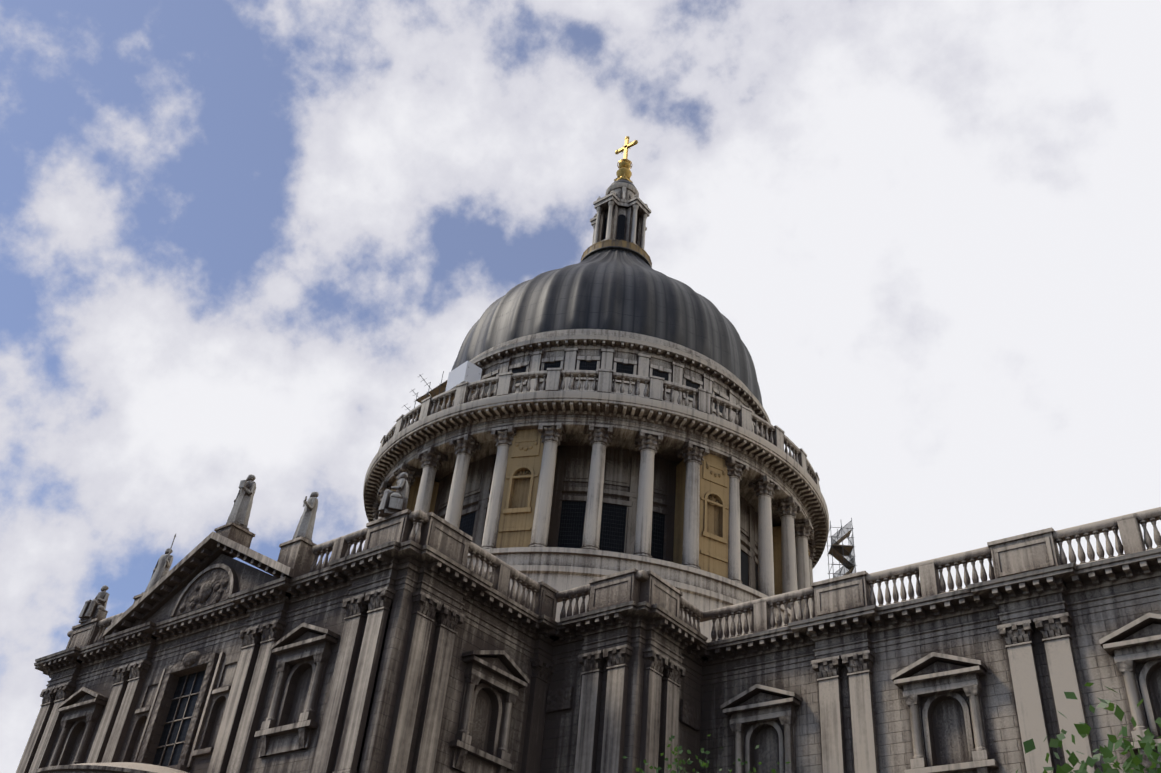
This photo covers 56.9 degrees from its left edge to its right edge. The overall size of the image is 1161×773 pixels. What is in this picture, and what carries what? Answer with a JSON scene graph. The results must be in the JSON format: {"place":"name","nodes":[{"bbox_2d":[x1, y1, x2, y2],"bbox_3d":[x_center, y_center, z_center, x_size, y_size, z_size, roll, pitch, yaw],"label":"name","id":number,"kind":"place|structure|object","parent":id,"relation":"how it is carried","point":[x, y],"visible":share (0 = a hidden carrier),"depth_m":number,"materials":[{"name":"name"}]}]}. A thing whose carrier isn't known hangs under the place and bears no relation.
{"place":"outdoors","nodes":[
{"label":"outdoors","id":0,"kind":"place"},
{"bbox_2d":[0,0,1160,772],"label":"sky","id":1,"kind":"structure","parent":0,"point":[238,238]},
{"bbox_2d":[16,507,1160,772],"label":"cathedral","id":2,"kind":"structure","parent":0,"point":[398,643],"depth_m":59.74,"materials":[{"name":"grey stone"}]},
{"bbox_2d":[79,585,108,622],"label":"corner statue","id":3,"kind":"object","parent":2,"relation":"on","point":[94,608],"visible":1,"depth_m":79.31,"materials":[{"name":"stone"}]},
{"bbox_2d":[141,534,175,593],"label":"pediment statue","id":4,"kind":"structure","parent":2,"relation":"on","point":[162,566],"depth_m":75.86,"materials":[{"name":"stone"}]},
{"bbox_2d":[226,474,255,530],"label":"statue apex","id":5,"kind":"object","parent":2,"relation":"on","point":[239,515],"visible":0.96,"depth_m":73.22,"materials":[{"name":"stone"}]},
{"bbox_2d":[293,492,318,541],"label":"pediment statue","id":6,"kind":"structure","parent":2,"relation":"on","point":[305,527],"depth_m":66.93,"materials":[{"name":"stone"}]},
{"bbox_2d":[378,472,408,517],"bbox_3d":[-10.840,6.331,62.796,1.553,3.176,1.609,11,-36,-7],"label":"corner statue","id":7,"kind":"object","parent":2,"relation":"on","point":[393,502],"visible":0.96,"depth_m":62.02,"materials":[{"name":"stone"}]},
{"bbox_2d":[414,359,479,420],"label":"scaffolding","id":8,"kind":"object","parent":2,"relation":"on","point":[439,389],"visible":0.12,"depth_m":100.04,"materials":[{"name":"grey metal"}]},
{"bbox_2d":[363,136,828,641],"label":"dome","id":9,"kind":"structure","parent":2,"relation":"on","point":[610,416],"depth_m":91.28,"materials":[{"name":"grey stone"}]},
{"bbox_2d":[404,361,481,418],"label":"rooftop equipment","id":10,"kind":"object","parent":9,"relation":"on","point":[462,373],"visible":0.56,"depth_m":97.18,"materials":[{"name":"white"}]},
{"bbox_2d":[827,518,856,578],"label":"scaffolding","id":11,"kind":"object","parent":2,"relation":"on","point":[843,555],"visible":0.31,"depth_m":103.87,"materials":[{"name":"grey metal"}]},
{"bbox_3d":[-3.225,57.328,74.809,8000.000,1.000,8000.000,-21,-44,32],"label":"ground","id":12,"kind":"structure","parent":0,"visible":0},
{"bbox_2d":[623,734,790,772],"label":"tree","id":13,"kind":"object","parent":12,"relation":"on","point":[702,764],"visible":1,"depth_m":33.87,"materials":[{"name":"green plant"}]},
{"bbox_2d":[1016,682,1160,772],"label":"tree","id":14,"kind":"object","parent":12,"relation":"on","point":[1147,743],"visible":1,"depth_m":10.54,"materials":[{"name":"green plant"}]}
]}

